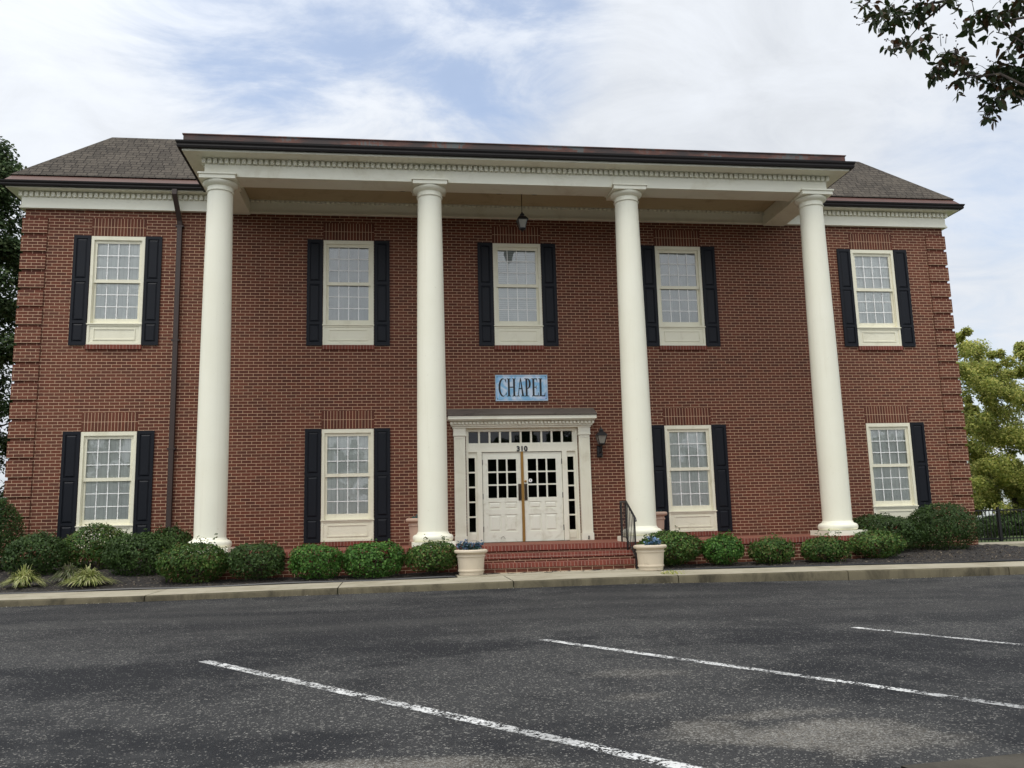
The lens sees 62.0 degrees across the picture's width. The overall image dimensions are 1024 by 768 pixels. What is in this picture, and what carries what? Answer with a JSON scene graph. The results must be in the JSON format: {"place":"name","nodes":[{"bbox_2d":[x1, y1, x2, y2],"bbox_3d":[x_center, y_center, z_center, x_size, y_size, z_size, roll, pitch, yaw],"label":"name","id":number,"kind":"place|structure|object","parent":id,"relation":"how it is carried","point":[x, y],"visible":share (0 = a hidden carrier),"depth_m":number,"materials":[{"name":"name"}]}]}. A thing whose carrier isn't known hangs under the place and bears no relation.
{"place":"outdoors","nodes":[
{"label":"outdoors","id":0,"kind":"place"},
{"bbox_2d":[0,574,1023,767],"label":"parking lot","id":1,"kind":"structure","parent":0,"point":[889,673],"depth_m":7.02,"materials":[{"name":"grey asphalt"}]},
{"bbox_2d":[0,561,1023,599],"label":"sidewalk","id":2,"kind":"structure","parent":0,"point":[549,575],"depth_m":14.73,"materials":[{"name":"concrete"}]},
{"bbox_2d":[454,549,487,575],"bbox_3d":[-0.754,3.285,15.688,0.620,0.468,0.620,0,-9,-8],"label":"planter","id":3,"kind":"object","parent":2,"relation":"on","point":[470,562],"visible":0.98,"depth_m":15.47,"materials":[{"name":"plastic"}]},
{"bbox_2d":[456,539,483,549],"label":"artificial flowers","id":4,"kind":"object","parent":3,"relation":"in","point":[466,545],"visible":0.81,"depth_m":15.65,"materials":[{"name":"blue fabric"}]},
{"bbox_2d":[633,544,666,570],"bbox_3d":[2.575,3.227,15.835,0.620,0.468,0.620,0,-9,-8],"label":"planter","id":5,"kind":"object","parent":2,"relation":"on","point":[650,557],"visible":0.99,"depth_m":15.62,"materials":[{"name":"plastic"}]},
{"bbox_2d":[644,536,660,544],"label":"artificial flowers","id":6,"kind":"object","parent":5,"relation":"in","point":[655,541],"visible":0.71,"depth_m":15.83,"materials":[{"name":"blue fabric"}]},
{"bbox_2d":[660,570,686,575],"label":"weed","id":7,"kind":"object","parent":2,"relation":"on","point":[670,572],"visible":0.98,"depth_m":14.72,"materials":[{"name":"green plant"}]},
{"bbox_2d":[0,531,1023,601],"bbox_3d":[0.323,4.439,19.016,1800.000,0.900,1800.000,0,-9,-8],"label":"ground","id":8,"kind":"structure","parent":0,"point":[1004,540],"depth_m":16.14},
{"bbox_2d":[0,136,26,539],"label":"broadleaf tree","id":9,"kind":"object","parent":8,"relation":"on","point":[10,247],"visible":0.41,"depth_m":24.45,"materials":[{"name":"green plant"}]},
{"bbox_2d":[0,133,978,579],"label":"chapel building","id":10,"kind":"structure","parent":8,"relation":"on","point":[288,343],"depth_m":19.23,"materials":[{"name":"red brick"}]},
{"bbox_2d":[57,412,154,551],"bbox_3d":[-8.664,2.100,18.240,1.868,2.988,0.171,0,-9,-8],"label":"window","id":11,"kind":"structure","parent":10,"relation":"in","point":[106,485],"depth_m":18.25,"materials":[{"name":"paint"}]},
{"bbox_2d":[68,218,162,348],"bbox_3d":[-8.774,-2.227,18.930,1.868,2.988,0.171,0,-9,-8],"label":"window","id":12,"kind":"structure","parent":10,"relation":"in","point":[115,303],"depth_m":18.90,"materials":[{"name":"paint"}]},
{"bbox_2d":[303,410,389,546],"bbox_3d":[-3.649,2.079,18.912,1.868,2.988,0.171,0,-9,-8],"label":"window","id":13,"kind":"structure","parent":10,"relation":"in","point":[350,481],"depth_m":18.89,"materials":[{"name":"paint"}]},
{"bbox_2d":[306,223,389,349],"bbox_3d":[-3.759,-2.248,19.603,1.868,2.988,0.171,0,-9,-8],"label":"window","id":14,"kind":"structure","parent":10,"relation":"in","point":[351,281],"depth_m":19.58,"materials":[{"name":"paint"}]},
{"bbox_2d":[406,518,417,545],"bbox_3d":[-1.863,3.097,17.819,0.713,0.576,0.713,0,-9,-8],"label":"planter","id":15,"kind":"object","parent":10,"relation":"on","point":[413,526],"visible":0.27,"depth_m":17.61,"materials":[{"name":"pink plastic"}]},
{"bbox_2d":[482,452,522,541],"bbox_3d":[-0.228,2.554,19.277,0.894,2.008,0.078,0,-9,-8],"label":"door","id":16,"kind":"structure","parent":10,"relation":"in","point":[501,471],"depth_m":19.28,"materials":[{"name":"paint"}]},
{"bbox_2d":[477,226,558,349],"bbox_3d":[0.126,-2.264,20.124,1.868,2.988,0.171,0,-9,-8],"label":"window","id":17,"kind":"structure","parent":10,"relation":"in","point":[515,271],"depth_m":20.10,"materials":[{"name":"paint"}]},
{"bbox_2d":[495,375,547,400],"bbox_3d":[0.222,0.089,19.678,1.224,0.614,0.020,0,-9,-8],"label":"chapel sign","id":18,"kind":"object","parent":10,"relation":"attached to","point":[521,387],"visible":1,"depth_m":19.67,"materials":[{"name":"blue paint"}]},
{"bbox_2d":[516,194,527,231],"bbox_3d":[0.222,-3.901,19.166,0.247,1.019,0.247,0,-9,-8],"label":"hanging lantern","id":19,"kind":"object","parent":10,"relation":"hanging from","point":[522,220],"visible":0.85,"depth_m":19.04,"materials":[{"name":"black metal"}]},
{"bbox_2d":[523,452,563,540],"bbox_3d":[0.726,2.550,19.405,0.907,2.008,0.078,0,-9,-8],"label":"door","id":20,"kind":"structure","parent":10,"relation":"in","point":[543,489],"depth_m":19.41,"materials":[{"name":"paint"}]},
{"bbox_2d":[595,427,607,456],"bbox_3d":[2.042,1.323,19.567,0.247,0.700,0.362,0,-9,-8],"label":"wall lantern","id":21,"kind":"object","parent":10,"relation":"attached to","point":[601,435],"depth_m":19.47,"materials":[{"name":"black metal"}]},
{"bbox_2d":[619,500,637,568],"bbox_3d":[2.297,2.946,16.738,0.042,1.311,1.126,0,-9,-8],"label":"handrail","id":22,"kind":"object","parent":10,"relation":"on","point":[626,506],"visible":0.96,"depth_m":16.81,"materials":[{"name":"black metal"}]},
{"bbox_2d":[656,512,666,530],"bbox_3d":[3.013,3.072,18.474,0.732,0.585,0.732,0,-9,-8],"label":"planter","id":23,"kind":"object","parent":10,"relation":"on","point":[660,518],"visible":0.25,"depth_m":18.24,"materials":[{"name":"pink plastic"}]},
{"bbox_2d":[640,230,720,349],"bbox_3d":[4.051,-2.281,20.650,1.868,2.988,0.171,0,-9,-8],"label":"window","id":24,"kind":"structure","parent":10,"relation":"in","point":[680,312],"depth_m":20.63,"materials":[{"name":"paint"}]},
{"bbox_2d":[651,408,732,535],"bbox_3d":[4.161,2.046,19.959,1.868,2.988,0.171,0,-9,-8],"label":"window","id":25,"kind":"structure","parent":10,"relation":"in","point":[689,457],"depth_m":19.95,"materials":[{"name":"paint"}]},
{"bbox_2d":[836,234,915,349],"bbox_3d":[9.066,-2.302,21.322,1.868,2.988,0.171,0,-9,-8],"label":"window","id":26,"kind":"structure","parent":10,"relation":"in","point":[869,296],"depth_m":21.30,"materials":[{"name":"paint"}]},
{"bbox_2d":[864,406,932,529],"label":"window","id":27,"kind":"structure","parent":10,"relation":"in","point":[894,487],"depth_m":20.68,"materials":[{"name":"paint"}]},
{"bbox_2d":[0,544,1023,592],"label":"mulch bed","id":28,"kind":"object","parent":8,"relation":"on","point":[143,581],"visible":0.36,"depth_m":16.25,"materials":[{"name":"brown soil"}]},
{"bbox_2d":[0,497,26,569],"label":"shrub","id":29,"kind":"object","parent":28,"relation":"on","point":[7,513],"visible":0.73,"depth_m":16.90,"materials":[{"name":"green plant"}]},
{"bbox_2d":[0,564,50,588],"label":"grass clump","id":30,"kind":"object","parent":28,"relation":"on","point":[24,578],"visible":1,"depth_m":14.78,"materials":[{"name":"green plant"}]},
{"bbox_2d":[1,529,71,575],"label":"shrub","id":31,"kind":"object","parent":28,"relation":"on","point":[37,543],"visible":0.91,"depth_m":16.10,"materials":[{"name":"green plant"}]},
{"bbox_2d":[44,562,79,582],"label":"grass clump","id":32,"kind":"object","parent":28,"relation":"on","point":[68,571],"visible":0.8,"depth_m":15.23,"materials":[{"name":"green plant"}]},
{"bbox_2d":[52,563,120,586],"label":"grass clump","id":33,"kind":"object","parent":28,"relation":"on","point":[87,577],"visible":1,"depth_m":14.84,"materials":[{"name":"green plant"}]},
{"bbox_2d":[61,522,132,569],"bbox_3d":[-8.357,3.350,17.137,1.386,1.126,1.210,0,-9,-8],"label":"shrub","id":34,"kind":"object","parent":28,"relation":"on","point":[95,549],"visible":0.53,"depth_m":16.82,"materials":[{"name":"green plant"}]},
{"bbox_2d":[101,528,177,575],"bbox_3d":[-7.065,3.299,16.327,1.436,1.064,1.185,0,-9,-8],"label":"shrub","id":35,"kind":"object","parent":28,"relation":"on","point":[122,561],"visible":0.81,"depth_m":15.99,"materials":[{"name":"green plant"}]},
{"bbox_2d":[145,522,192,561],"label":"shrub","id":36,"kind":"object","parent":28,"relation":"on","point":[171,533],"visible":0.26,"depth_m":17.32,"materials":[{"name":"green plant"}]},
{"bbox_2d":[154,533,230,583],"bbox_3d":[-5.773,3.222,15.494,1.334,0.978,1.073,0,-9,-8],"label":"shrub","id":37,"kind":"object","parent":28,"relation":"on","point":[185,564],"visible":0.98,"depth_m":15.21,"materials":[{"name":"green plant"}]},
{"bbox_2d":[0,576,454,593],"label":"garden edging","id":38,"kind":"object","parent":28,"relation":"on","point":[275,583],"visible":0.85,"depth_m":14.70,"materials":[{"name":"beige concrete"}]},
{"bbox_2d":[227,540,287,580],"bbox_3d":[-4.679,3.231,15.585,1.096,0.757,0.915,0,-9,-8],"label":"shrub","id":39,"kind":"object","parent":28,"relation":"on","point":[236,554],"visible":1,"depth_m":15.34,"materials":[{"name":"green plant"}]},
{"bbox_2d":[287,543,343,579],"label":"shrub","id":40,"kind":"object","parent":28,"relation":"on","point":[296,560],"visible":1,"depth_m":15.42,"materials":[{"name":"green plant"}]},
{"bbox_2d":[342,538,404,578],"bbox_3d":[-2.564,3.259,15.821,1.199,0.769,1.095,0,-9,-8],"label":"shrub","id":41,"kind":"object","parent":28,"relation":"on","point":[353,558],"visible":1,"depth_m":15.54,"materials":[{"name":"green plant"}]},
{"bbox_2d":[403,534,457,573],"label":"shrub","id":42,"kind":"object","parent":28,"relation":"on","point":[430,563],"visible":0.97,"depth_m":15.71,"materials":[{"name":"green plant"}]},
{"bbox_2d":[637,526,703,566],"bbox_3d":[3.105,3.196,16.711,1.317,0.823,1.176,0,-9,-8],"label":"shrub","id":43,"kind":"object","parent":28,"relation":"on","point":[668,537],"visible":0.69,"depth_m":16.42,"materials":[{"name":"green plant"}]},
{"bbox_2d":[701,530,744,565],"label":"shrub","id":44,"kind":"object","parent":28,"relation":"on","point":[732,549],"visible":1,"depth_m":16.51,"materials":[{"name":"green plant"}]},
{"bbox_2d":[747,533,795,564],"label":"shrub","id":45,"kind":"object","parent":28,"relation":"on","point":[757,551],"visible":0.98,"depth_m":16.61,"materials":[{"name":"green plant"}]},
{"bbox_2d":[800,529,854,562],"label":"shrub","id":46,"kind":"object","parent":28,"relation":"on","point":[824,546],"visible":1,"depth_m":16.79,"materials":[{"name":"green plant"}]},
{"bbox_2d":[661,559,1023,570],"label":"garden edging","id":47,"kind":"object","parent":28,"relation":"on","point":[737,567],"visible":0.87,"depth_m":16.19,"materials":[{"name":"beige concrete"}]},
{"bbox_2d":[847,526,909,558],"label":"shrub","id":48,"kind":"object","parent":28,"relation":"on","point":[887,539],"visible":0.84,"depth_m":17.34,"materials":[{"name":"green plant"}]},
{"bbox_2d":[852,512,928,551],"bbox_3d":[8.446,3.373,19.235,1.848,0.946,1.513,0,-9,-8],"label":"shrub","id":49,"kind":"object","parent":28,"relation":"on","point":[880,521],"visible":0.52,"depth_m":18.87,"materials":[{"name":"green plant"}]},
{"bbox_2d":[899,502,985,549],"bbox_3d":[9.928,3.353,19.683,1.755,1.250,1.455,0,-9,-8],"label":"shrub","id":50,"kind":"object","parent":28,"relation":"on","point":[951,526],"visible":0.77,"depth_m":19.29,"materials":[{"name":"green plant"}]},
{"bbox_2d":[0,566,1023,606],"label":"kerb","id":51,"kind":"structure","parent":8,"relation":"on","point":[862,574],"depth_m":14.21,"materials":[{"name":"concrete"}]},
{"bbox_2d":[955,325,1023,521],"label":"lime tree","id":52,"kind":"object","parent":8,"relation":"on","point":[989,381],"visible":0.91,"depth_m":29.95,"materials":[{"name":"green plant"}]},
{"bbox_2d":[975,514,1013,539],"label":"shrub","id":53,"kind":"object","parent":8,"relation":"on","point":[996,528],"visible":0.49,"depth_m":25.10,"materials":[{"name":"green plant"}]},
{"bbox_2d":[974,507,1023,541],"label":"iron fence","id":54,"kind":"object","parent":8,"relation":"on","point":[999,525],"visible":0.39,"depth_m":23.29,"materials":[{"name":"black metal"}]},
{"bbox_2d":[978,510,1023,535],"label":"shrub","id":55,"kind":"object","parent":8,"relation":"on","point":[1017,524],"visible":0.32,"depth_m":28.49,"materials":[{"name":"green plant"}]},
{"bbox_2d":[0,0,1023,497],"label":"sky","id":56,"kind":"structure","parent":0,"point":[768,76],"materials":[{"name":"blue"}]},
{"bbox_2d":[901,753,1023,767],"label":"planting island ground","id":57,"kind":"structure","parent":0,"point":[1010,761],"depth_m":4.52,"materials":[{"name":"concrete"}]},
{"bbox_2d":[850,0,1023,130],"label":"crape myrtle","id":58,"kind":"object","parent":57,"relation":"on","point":[998,74],"visible":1,"depth_m":4.51,"materials":[{"name":"green plant"}]},
{"bbox_2d":[971,475,1023,518],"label":"house","id":59,"kind":"structure","parent":0,"point":[1004,500],"depth_m":72.41,"materials":[{"name":"white"}]},
{"bbox_2d":[978,541,1023,546],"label":"path","id":60,"kind":"structure","parent":0,"point":[1013,543],"depth_m":21.58,"materials":[{"name":"concrete"}]}
]}

